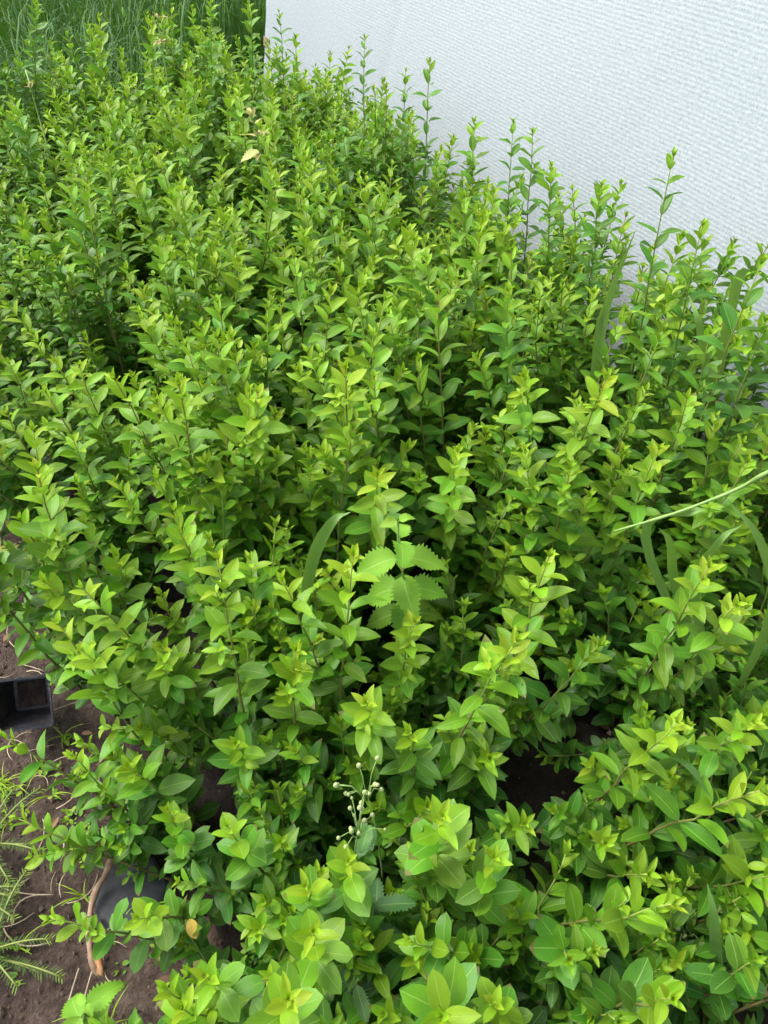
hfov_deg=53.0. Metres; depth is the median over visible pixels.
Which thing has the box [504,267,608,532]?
privet plant
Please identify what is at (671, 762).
grass clump
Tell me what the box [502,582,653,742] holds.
privet plant
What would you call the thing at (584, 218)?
privet plant
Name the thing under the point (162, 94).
privet plant
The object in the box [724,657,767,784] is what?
privet plant
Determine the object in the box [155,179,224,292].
privet plant
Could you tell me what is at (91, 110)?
privet plant
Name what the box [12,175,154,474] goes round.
privet plant
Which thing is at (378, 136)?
privet plant
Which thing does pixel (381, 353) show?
privet plant
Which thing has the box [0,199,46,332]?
privet plant
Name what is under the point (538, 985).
privet plant
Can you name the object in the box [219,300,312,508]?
privet plant
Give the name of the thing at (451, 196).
privet plant
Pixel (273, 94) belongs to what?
privet plant
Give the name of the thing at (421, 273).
privet plant
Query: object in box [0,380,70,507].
privet plant
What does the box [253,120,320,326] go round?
privet plant
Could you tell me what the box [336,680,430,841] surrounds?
privet plant
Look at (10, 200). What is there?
privet plant
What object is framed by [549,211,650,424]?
privet plant
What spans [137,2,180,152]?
privet plant
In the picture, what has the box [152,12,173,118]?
seedling
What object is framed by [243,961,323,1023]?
privet plant
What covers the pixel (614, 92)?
windbreak screen
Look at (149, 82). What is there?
privet plant
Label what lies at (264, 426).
privet plant
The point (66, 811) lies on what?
tiny weeds
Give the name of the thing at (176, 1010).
privet plant
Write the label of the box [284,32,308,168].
privet plant
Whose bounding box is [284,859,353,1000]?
privet plant
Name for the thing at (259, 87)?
privet plant
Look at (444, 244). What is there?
privet plant
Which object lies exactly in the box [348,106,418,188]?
privet plant
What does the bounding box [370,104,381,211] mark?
grass tuft
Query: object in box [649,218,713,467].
privet plant
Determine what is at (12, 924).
straw litter
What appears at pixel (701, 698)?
privet plant
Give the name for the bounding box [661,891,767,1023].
privet plant
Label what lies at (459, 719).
privet plant
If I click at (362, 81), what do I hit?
privet plant
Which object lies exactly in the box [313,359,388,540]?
privet plant
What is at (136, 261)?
privet plant
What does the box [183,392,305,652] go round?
privet plant
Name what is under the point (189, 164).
privet plant
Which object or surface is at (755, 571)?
privet plant
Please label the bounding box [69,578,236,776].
privet plant
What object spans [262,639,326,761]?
privet plant
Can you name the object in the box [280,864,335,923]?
privet plant
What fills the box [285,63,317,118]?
privet plant
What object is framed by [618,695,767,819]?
privet plant
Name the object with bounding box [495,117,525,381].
privet plant
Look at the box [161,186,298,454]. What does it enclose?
privet plant
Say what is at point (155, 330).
privet plant
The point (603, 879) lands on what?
privet plant
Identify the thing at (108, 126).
privet plant
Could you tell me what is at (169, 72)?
privet plant
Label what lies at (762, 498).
privet plant
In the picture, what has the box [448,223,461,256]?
privet plant
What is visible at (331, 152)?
privet plant
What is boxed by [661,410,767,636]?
privet plant
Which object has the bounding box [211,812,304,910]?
privet plant
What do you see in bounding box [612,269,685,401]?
privet plant
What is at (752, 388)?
privet plant
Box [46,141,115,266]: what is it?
privet plant
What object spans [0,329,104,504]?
privet plant
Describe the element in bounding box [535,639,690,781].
privet plant
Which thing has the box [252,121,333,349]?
privet plant
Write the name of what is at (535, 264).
privet plant
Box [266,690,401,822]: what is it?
privet plant
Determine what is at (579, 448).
privet plant
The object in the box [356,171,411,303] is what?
privet plant
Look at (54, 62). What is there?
privet plant
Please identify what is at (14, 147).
privet plant
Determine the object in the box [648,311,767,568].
privet plant
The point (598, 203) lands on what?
privet plant
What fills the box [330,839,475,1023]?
privet plant
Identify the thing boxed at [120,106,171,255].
privet plant
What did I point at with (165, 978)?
leaf litter
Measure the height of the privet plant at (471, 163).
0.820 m
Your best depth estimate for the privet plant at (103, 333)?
1.93 m
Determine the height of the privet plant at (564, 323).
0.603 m
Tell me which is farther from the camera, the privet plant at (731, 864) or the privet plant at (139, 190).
the privet plant at (139, 190)
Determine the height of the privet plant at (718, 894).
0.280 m
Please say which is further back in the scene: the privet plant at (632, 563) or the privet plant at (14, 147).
the privet plant at (14, 147)
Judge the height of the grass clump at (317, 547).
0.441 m
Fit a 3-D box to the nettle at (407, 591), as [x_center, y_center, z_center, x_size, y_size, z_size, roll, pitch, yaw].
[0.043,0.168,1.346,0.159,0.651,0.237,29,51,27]
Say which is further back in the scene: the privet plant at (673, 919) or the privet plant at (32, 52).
the privet plant at (32, 52)
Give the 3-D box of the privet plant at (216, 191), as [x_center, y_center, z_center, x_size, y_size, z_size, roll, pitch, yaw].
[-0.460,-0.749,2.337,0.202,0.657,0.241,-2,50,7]
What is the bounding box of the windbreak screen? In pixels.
[263,0,767,479]
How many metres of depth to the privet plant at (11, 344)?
2.32 m
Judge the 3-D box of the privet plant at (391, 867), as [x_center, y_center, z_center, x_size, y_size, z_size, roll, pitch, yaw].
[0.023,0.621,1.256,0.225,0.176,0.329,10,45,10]
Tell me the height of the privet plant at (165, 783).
0.547 m
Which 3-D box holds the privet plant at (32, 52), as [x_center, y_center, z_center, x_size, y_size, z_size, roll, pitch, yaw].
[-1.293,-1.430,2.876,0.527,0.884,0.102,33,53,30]
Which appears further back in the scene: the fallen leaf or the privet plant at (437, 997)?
the fallen leaf
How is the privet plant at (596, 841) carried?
on the peat
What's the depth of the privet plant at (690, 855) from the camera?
1.30 m
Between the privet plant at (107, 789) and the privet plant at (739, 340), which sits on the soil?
the privet plant at (107, 789)
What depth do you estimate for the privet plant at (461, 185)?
2.46 m
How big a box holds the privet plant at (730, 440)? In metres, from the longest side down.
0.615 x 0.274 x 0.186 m
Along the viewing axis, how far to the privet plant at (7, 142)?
2.63 m
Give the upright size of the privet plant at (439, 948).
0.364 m
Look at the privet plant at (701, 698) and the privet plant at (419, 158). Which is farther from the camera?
the privet plant at (419, 158)
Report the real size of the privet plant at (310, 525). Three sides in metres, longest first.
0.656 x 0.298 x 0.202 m
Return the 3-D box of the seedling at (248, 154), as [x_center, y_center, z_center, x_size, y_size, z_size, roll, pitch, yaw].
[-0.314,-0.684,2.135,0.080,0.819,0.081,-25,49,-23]
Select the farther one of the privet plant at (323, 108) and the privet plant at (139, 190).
the privet plant at (323, 108)
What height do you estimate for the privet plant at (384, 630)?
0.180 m
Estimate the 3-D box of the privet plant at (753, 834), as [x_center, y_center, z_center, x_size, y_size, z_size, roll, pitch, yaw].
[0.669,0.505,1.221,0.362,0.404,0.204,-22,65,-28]
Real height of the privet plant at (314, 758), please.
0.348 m
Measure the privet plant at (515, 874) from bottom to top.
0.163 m
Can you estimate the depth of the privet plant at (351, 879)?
1.01 m
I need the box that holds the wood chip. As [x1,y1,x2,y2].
[93,958,104,977]
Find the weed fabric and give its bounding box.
[29,490,195,1002]
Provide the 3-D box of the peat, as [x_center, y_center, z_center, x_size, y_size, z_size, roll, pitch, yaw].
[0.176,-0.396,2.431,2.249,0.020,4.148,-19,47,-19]
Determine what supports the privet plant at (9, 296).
on the far soil
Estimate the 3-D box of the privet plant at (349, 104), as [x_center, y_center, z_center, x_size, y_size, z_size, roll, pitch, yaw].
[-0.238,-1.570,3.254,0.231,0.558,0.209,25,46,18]
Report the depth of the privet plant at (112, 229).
2.15 m
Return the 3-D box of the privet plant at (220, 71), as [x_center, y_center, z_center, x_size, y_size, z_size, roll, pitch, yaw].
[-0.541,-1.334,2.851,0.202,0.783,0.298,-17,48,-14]
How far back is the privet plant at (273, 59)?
2.95 m
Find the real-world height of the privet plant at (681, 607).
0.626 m
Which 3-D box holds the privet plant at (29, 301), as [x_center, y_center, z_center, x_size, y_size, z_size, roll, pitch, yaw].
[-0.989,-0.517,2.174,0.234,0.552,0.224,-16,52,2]
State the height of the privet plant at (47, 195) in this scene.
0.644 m
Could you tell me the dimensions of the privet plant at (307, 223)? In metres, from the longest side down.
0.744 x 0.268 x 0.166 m
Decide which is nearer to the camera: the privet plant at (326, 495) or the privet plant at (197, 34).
the privet plant at (326, 495)
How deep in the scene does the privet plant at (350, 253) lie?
1.82 m
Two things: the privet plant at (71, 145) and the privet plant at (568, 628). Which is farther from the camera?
the privet plant at (71, 145)
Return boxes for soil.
[0,364,222,1023]
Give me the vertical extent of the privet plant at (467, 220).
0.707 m
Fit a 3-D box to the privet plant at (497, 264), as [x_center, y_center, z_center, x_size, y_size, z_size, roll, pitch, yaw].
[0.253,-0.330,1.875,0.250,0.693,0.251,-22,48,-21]
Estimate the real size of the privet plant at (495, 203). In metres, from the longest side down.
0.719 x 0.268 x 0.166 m
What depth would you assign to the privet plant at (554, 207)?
1.72 m
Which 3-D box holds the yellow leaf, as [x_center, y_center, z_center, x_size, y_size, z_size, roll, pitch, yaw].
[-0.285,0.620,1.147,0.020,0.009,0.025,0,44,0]
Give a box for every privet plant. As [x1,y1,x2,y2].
[0,39,62,197]
[0,94,52,255]
[0,95,66,243]
[0,95,82,284]
[0,156,27,244]
[0,164,21,283]
[0,166,72,303]
[0,188,84,361]
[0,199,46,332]
[0,241,101,433]
[0,253,78,399]
[0,274,12,315]
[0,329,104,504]
[0,349,66,432]
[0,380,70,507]
[0,386,21,409]
[0,404,102,568]
[0,419,152,720]
[0,456,31,521]
[0,527,70,617]
[0,729,130,821]
[1,302,48,385]
[7,546,167,659]
[8,808,196,895]
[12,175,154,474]
[14,136,84,228]
[15,65,74,195]
[16,158,112,317]
[21,0,49,124]
[24,733,179,875]
[31,571,150,667]
[34,181,122,411]
[34,384,160,604]
[36,252,152,424]
[38,38,62,175]
[39,898,220,975]
[40,355,167,548]
[42,51,102,159]
[42,86,113,260]
[42,610,219,832]
[45,76,114,195]
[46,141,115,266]
[51,23,110,151]
[52,748,166,871]
[55,174,134,368]
[56,131,152,330]
[59,12,120,167]
[67,127,180,389]
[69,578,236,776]
[71,145,178,354]
[72,92,166,232]
[74,234,213,496]
[80,108,171,199]
[85,75,145,204]
[87,887,295,1023]
[94,72,150,195]
[96,144,159,297]
[99,46,169,155]
[104,335,240,615]
[105,73,157,164]
[115,98,217,266]
[120,98,195,216]
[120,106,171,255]
[120,166,218,308]
[123,888,225,951]
[129,303,264,454]
[131,88,182,181]
[135,235,251,390]
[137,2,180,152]
[139,324,271,538]
[142,16,167,141]
[145,144,225,325]
[146,58,199,230]
[146,232,258,361]
[150,514,302,719]
[151,58,208,134]
[151,800,240,895]
[153,951,266,1023]
[155,3,214,107]
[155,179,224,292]
[155,326,274,655]
[156,801,382,1023]
[158,58,201,156]
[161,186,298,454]
[162,294,281,450]
[163,780,322,981]
[172,50,219,184]
[174,25,225,114]
[176,72,258,224]
[176,73,264,236]
[183,205,253,342]
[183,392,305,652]
[183,702,370,815]
[184,194,262,289]
[185,155,257,242]
[189,29,239,123]
[193,547,280,809]
[195,53,244,219]
[198,0,225,149]
[205,27,260,171]
[206,27,267,122]
[207,237,314,449]
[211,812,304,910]
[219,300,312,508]
[223,159,296,355]
[224,383,310,568]
[226,203,309,353]
[226,221,296,417]
[227,82,287,268]
[232,61,304,269]
[233,51,292,174]
[234,717,342,947]
[239,56,268,126]
[241,0,264,162]
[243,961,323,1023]
[244,69,288,172]
[245,41,298,126]
[248,68,314,248]
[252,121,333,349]
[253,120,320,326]
[258,915,423,1012]
[260,38,329,167]
[260,519,341,735]
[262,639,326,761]
[265,694,432,908]
[266,247,374,472]
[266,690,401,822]
[267,940,342,1023]
[269,8,293,185]
[272,569,349,725]
[278,419,375,695]
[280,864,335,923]
[282,225,370,443]
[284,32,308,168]
[284,74,301,147]
[284,102,348,294]
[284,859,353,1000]
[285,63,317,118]
[286,289,413,523]
[287,130,328,242]
[287,161,376,357]
[287,437,372,624]
[289,86,316,128]
[289,112,359,201]
[289,183,392,358]
[291,146,357,340]
[295,67,339,203]
[298,344,437,603]
[302,67,358,169]
[304,68,345,141]
[309,45,355,151]
[311,543,390,773]
[313,133,376,234]
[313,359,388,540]
[315,166,375,234]
[317,82,397,257]
[319,91,392,223]
[319,839,412,926]
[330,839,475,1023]
[333,229,424,342]
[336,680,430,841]
[339,684,396,789]
[343,278,501,567]
[344,465,405,591]
[345,117,373,188]
[346,287,446,522]
[347,95,393,157]
[347,900,523,1023]
[348,76,402,172]
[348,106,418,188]
[349,170,460,342]
[350,570,496,683]
[351,223,425,385]
[352,34,375,179]
[352,109,430,242]
[356,159,446,339]
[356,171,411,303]
[356,271,436,439]
[362,593,494,714]
[362,722,618,920]
[365,786,453,988]
[367,120,445,285]
[368,839,579,1023]
[376,609,434,722]
[379,670,480,856]
[379,720,442,802]
[382,261,477,473]
[382,597,519,768]
[383,228,485,448]
[385,109,426,200]
[387,794,471,980]
[392,67,413,253]
[394,912,525,998]
[399,927,487,1023]
[408,174,462,282]
[410,133,461,249]
[411,56,441,245]
[412,558,577,719]
[421,178,499,303]
[422,399,523,627]
[422,444,475,584]
[423,558,508,691]
[431,625,534,811]
[431,820,520,933]
[432,167,485,252]
[436,189,525,442]
[444,215,545,464]
[445,172,532,337]
[448,179,509,237]
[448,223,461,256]
[452,224,533,516]
[454,115,489,257]
[459,201,518,383]
[464,799,631,924]
[470,976,532,1023]
[472,201,501,226]
[473,548,611,756]
[487,886,638,1023]
[491,367,618,565]
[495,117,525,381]
[495,233,595,413]
[495,365,560,537]
[495,396,637,659]
[495,911,586,989]
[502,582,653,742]
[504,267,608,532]
[510,127,544,336]
[512,225,566,326]
[513,237,588,387]
[521,262,610,457]
[522,880,688,957]
[525,214,603,290]
[526,552,639,688]
[531,607,652,696]
[533,159,565,338]
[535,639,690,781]
[538,708,692,875]
[542,178,638,330]
[542,716,767,941]
[543,499,673,615]
[548,279,685,581]
[548,791,675,1023]
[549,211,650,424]
[557,540,752,689]
[559,957,686,1023]
[560,771,767,909]
[563,865,755,1023]
[565,179,615,425]
[570,849,764,1023]
[574,691,767,924]
[576,870,767,1023]
[578,229,692,472]
[585,439,671,634]
[588,387,767,610]
[599,355,700,540]
[605,555,725,723]
[608,146,684,439]
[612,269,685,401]
[616,723,767,962]
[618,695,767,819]
[625,235,767,399]
[625,254,758,468]
[633,592,756,714]
[634,649,767,792]
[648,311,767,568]
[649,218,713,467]
[652,278,754,460]
[654,253,767,567]
[661,324,725,501]
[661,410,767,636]
[661,709,767,790]
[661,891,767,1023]
[677,567,767,719]
[677,916,767,1023]
[682,371,767,553]
[683,875,749,940]
[694,310,767,478]
[701,825,767,982]
[720,769,767,862]
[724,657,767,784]
[728,407,767,565]
[731,527,767,684]
[732,449,767,601]
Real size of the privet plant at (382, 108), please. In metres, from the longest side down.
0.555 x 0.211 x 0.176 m
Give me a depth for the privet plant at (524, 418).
1.35 m
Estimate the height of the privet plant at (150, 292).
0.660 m
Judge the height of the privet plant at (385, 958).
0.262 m
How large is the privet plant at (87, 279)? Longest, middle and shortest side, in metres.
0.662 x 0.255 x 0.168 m
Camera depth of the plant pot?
1.54 m
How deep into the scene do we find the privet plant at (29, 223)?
2.15 m
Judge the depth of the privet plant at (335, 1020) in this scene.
0.99 m
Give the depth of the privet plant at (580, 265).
1.90 m
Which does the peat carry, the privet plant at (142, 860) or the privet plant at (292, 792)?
the privet plant at (292, 792)
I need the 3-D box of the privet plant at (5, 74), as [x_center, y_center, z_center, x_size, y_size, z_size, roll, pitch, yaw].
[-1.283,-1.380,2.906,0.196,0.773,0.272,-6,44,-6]
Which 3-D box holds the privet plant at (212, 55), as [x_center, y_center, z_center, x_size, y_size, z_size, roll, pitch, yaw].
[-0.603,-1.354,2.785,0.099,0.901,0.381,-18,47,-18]
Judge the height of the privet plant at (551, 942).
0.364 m
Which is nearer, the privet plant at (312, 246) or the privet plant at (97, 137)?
the privet plant at (312, 246)
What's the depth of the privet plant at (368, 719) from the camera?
1.12 m
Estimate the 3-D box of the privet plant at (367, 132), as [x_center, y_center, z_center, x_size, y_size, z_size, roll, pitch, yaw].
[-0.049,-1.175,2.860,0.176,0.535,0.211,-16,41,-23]
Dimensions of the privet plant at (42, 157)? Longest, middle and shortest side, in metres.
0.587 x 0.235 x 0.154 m
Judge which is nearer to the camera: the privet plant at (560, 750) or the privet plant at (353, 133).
the privet plant at (560, 750)
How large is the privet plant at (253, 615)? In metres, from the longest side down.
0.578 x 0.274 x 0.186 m
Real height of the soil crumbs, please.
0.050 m
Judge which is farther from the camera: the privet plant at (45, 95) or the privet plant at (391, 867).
the privet plant at (45, 95)
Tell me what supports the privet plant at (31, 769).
on the soil
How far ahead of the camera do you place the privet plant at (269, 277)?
1.94 m
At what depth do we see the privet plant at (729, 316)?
1.29 m
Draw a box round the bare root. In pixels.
[85,856,113,978]
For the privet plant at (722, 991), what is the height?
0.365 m
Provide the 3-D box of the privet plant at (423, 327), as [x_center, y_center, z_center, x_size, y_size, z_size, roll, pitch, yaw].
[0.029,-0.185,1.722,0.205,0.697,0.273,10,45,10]
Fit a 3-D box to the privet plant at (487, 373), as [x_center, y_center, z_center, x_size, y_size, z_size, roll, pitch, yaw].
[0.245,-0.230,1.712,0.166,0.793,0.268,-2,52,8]
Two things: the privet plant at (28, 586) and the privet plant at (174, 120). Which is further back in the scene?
the privet plant at (174, 120)
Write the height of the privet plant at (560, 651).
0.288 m
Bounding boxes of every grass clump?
[299,512,349,633]
[580,232,634,497]
[640,499,767,717]
[644,746,722,966]
[688,265,767,455]
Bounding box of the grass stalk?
[614,470,767,531]
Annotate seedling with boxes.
[0,781,45,887]
[0,831,23,922]
[0,868,65,995]
[23,69,54,171]
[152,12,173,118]
[239,107,271,269]
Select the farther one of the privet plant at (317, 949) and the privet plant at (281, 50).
the privet plant at (281, 50)
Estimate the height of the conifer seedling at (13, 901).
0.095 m
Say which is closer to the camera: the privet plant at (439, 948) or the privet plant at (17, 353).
the privet plant at (439, 948)
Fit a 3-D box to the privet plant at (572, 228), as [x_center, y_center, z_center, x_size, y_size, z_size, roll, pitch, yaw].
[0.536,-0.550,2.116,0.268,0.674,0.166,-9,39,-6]
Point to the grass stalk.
(757, 478)
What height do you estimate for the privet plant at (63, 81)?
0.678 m
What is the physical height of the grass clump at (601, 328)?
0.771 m
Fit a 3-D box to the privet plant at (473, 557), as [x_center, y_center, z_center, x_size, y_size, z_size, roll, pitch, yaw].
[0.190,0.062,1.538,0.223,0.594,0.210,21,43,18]
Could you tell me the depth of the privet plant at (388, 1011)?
1.12 m
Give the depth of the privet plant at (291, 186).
2.40 m
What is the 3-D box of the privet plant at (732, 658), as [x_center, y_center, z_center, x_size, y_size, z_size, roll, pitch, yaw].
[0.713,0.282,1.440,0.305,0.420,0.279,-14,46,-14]
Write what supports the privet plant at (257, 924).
on the peat
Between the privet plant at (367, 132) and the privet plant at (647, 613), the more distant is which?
the privet plant at (367, 132)
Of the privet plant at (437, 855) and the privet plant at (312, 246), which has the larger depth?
the privet plant at (312, 246)
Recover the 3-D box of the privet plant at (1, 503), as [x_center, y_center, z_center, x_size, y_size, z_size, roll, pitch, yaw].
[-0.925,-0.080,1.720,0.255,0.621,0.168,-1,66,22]
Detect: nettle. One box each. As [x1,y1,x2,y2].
[60,979,127,1023]
[356,513,448,636]
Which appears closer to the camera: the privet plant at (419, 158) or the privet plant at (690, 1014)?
the privet plant at (690, 1014)
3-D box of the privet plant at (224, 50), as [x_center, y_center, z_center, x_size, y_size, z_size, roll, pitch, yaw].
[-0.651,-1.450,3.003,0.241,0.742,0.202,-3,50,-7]
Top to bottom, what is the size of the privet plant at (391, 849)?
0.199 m
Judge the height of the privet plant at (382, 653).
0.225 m
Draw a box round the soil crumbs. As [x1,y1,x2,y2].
[0,494,615,1023]
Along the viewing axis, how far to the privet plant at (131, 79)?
2.64 m
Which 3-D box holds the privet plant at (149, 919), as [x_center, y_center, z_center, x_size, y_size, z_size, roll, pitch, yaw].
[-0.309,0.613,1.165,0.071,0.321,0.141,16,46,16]
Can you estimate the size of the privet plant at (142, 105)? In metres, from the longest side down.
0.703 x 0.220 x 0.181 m
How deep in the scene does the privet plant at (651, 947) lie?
1.12 m
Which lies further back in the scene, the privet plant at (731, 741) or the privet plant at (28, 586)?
the privet plant at (28, 586)
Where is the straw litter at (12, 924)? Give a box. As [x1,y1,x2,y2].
[0,534,126,999]
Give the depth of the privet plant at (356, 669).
1.17 m
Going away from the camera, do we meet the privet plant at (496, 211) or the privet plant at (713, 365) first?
the privet plant at (713, 365)
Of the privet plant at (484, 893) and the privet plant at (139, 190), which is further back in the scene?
the privet plant at (139, 190)
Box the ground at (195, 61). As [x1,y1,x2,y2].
[4,0,264,202]
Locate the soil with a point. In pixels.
(48, 1007)
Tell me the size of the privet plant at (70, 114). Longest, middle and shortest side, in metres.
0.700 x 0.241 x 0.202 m
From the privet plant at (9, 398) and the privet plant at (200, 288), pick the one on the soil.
the privet plant at (9, 398)
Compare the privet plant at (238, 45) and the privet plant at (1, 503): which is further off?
the privet plant at (238, 45)
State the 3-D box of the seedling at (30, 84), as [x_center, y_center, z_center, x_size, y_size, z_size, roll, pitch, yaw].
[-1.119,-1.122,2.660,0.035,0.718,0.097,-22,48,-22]
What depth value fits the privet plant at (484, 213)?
1.87 m
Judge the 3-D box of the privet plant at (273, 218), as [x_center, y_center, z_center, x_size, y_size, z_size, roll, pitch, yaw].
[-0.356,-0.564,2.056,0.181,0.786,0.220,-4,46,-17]
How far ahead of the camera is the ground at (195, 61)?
5.46 m
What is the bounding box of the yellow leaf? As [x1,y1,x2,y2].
[186,919,198,938]
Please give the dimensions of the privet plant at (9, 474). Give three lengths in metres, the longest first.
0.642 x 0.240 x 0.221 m
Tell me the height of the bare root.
0.077 m
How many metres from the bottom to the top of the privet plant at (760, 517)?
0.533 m
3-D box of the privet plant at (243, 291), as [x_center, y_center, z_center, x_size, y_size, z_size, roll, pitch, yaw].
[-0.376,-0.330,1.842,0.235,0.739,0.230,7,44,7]
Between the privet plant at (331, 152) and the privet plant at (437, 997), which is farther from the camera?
the privet plant at (331, 152)
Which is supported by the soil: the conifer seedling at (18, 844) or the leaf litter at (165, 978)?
the conifer seedling at (18, 844)
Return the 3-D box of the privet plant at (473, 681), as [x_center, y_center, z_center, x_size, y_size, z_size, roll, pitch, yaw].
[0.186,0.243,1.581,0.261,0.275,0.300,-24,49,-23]
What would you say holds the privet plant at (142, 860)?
on the soil
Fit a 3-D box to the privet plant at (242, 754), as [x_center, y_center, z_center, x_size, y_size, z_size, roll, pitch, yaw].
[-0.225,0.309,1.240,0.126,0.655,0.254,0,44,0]
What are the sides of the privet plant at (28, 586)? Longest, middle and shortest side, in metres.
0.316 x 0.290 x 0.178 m
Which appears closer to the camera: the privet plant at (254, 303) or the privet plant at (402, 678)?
the privet plant at (402, 678)
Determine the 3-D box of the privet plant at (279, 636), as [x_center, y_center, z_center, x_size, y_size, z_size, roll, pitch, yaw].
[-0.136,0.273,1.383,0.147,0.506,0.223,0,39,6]
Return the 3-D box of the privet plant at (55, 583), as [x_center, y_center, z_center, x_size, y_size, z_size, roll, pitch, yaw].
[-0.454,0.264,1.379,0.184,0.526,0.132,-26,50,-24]
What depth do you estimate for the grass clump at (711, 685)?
1.23 m
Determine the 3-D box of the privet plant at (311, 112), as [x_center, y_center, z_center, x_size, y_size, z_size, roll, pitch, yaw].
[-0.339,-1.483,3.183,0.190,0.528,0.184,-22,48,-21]
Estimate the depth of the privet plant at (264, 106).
2.35 m
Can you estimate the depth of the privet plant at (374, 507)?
1.24 m
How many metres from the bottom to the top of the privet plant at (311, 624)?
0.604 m
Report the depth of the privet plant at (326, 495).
1.36 m
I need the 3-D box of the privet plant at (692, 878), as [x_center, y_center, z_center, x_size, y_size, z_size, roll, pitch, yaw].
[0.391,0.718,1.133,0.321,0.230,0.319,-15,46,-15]
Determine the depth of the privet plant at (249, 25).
2.58 m
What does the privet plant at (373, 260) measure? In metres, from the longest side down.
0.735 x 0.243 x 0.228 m
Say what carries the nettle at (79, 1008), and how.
on the soil
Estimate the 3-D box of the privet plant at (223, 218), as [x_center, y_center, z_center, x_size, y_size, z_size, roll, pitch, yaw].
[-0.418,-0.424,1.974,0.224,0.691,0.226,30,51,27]
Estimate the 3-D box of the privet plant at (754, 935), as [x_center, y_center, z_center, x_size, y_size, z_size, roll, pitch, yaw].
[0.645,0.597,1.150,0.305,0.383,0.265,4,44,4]
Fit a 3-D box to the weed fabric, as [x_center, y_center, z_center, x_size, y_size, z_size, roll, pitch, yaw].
[-0.678,0.248,1.786,0.321,0.086,3.798,-19,47,-19]
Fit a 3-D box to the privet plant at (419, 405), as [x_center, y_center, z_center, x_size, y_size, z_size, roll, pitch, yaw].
[0.106,-0.120,1.602,0.298,0.774,0.202,3,45,17]
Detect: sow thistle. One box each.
[333,755,383,891]
[333,963,378,1023]
[336,790,386,857]
[346,878,416,956]
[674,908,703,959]
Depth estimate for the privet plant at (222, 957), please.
1.14 m
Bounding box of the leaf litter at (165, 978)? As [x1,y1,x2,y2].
[3,580,680,999]
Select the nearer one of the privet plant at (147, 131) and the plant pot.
the plant pot
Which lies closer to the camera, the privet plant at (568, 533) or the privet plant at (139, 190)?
the privet plant at (568, 533)
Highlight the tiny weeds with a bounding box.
[0,573,154,1023]
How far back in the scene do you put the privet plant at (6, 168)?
2.54 m
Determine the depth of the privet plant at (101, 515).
1.53 m
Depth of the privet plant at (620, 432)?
1.50 m
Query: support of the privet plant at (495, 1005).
on the peat
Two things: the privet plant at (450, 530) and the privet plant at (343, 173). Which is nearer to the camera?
the privet plant at (450, 530)
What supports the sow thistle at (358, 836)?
on the peat
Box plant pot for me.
[0,674,53,732]
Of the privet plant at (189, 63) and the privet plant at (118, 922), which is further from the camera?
the privet plant at (189, 63)
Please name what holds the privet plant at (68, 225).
on the peat
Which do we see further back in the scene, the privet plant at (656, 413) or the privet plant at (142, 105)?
the privet plant at (142, 105)
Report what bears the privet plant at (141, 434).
on the peat
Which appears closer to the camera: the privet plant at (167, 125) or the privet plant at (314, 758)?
the privet plant at (314, 758)
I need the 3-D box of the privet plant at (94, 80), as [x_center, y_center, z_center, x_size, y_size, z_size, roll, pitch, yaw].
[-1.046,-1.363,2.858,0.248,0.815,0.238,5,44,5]
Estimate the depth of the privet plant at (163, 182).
1.87 m
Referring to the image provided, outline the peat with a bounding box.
[12,238,767,1023]
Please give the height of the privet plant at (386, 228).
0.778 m
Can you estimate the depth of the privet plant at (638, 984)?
0.96 m
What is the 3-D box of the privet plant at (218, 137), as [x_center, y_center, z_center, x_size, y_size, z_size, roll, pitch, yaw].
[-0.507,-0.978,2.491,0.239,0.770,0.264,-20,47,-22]
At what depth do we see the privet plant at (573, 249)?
1.79 m
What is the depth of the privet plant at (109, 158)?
1.98 m
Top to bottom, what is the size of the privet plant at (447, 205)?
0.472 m
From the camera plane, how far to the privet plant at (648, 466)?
1.37 m
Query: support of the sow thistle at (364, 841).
on the peat
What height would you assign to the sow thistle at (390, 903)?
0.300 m
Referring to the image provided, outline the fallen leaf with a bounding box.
[0,545,24,551]
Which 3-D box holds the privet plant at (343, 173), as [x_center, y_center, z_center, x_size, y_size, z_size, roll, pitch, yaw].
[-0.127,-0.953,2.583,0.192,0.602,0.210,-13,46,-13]
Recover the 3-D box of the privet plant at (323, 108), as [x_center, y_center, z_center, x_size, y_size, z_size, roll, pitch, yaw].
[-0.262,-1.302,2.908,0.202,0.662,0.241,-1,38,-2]
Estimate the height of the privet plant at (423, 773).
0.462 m
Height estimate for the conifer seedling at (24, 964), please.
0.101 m
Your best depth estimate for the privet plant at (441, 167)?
2.45 m
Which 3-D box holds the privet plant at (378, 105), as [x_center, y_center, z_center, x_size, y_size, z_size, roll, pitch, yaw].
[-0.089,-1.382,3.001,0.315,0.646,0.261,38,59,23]
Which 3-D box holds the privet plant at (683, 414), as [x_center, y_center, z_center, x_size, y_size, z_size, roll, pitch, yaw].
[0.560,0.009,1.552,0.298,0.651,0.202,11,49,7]
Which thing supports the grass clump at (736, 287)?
on the peat
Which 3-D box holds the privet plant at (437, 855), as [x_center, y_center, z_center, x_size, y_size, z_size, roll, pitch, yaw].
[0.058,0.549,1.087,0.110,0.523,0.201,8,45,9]
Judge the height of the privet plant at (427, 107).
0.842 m
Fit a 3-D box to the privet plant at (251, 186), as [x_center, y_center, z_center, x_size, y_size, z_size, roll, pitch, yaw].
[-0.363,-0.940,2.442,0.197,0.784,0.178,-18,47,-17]
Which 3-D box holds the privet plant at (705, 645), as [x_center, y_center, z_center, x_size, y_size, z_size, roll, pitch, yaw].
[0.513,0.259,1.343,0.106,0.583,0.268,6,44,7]

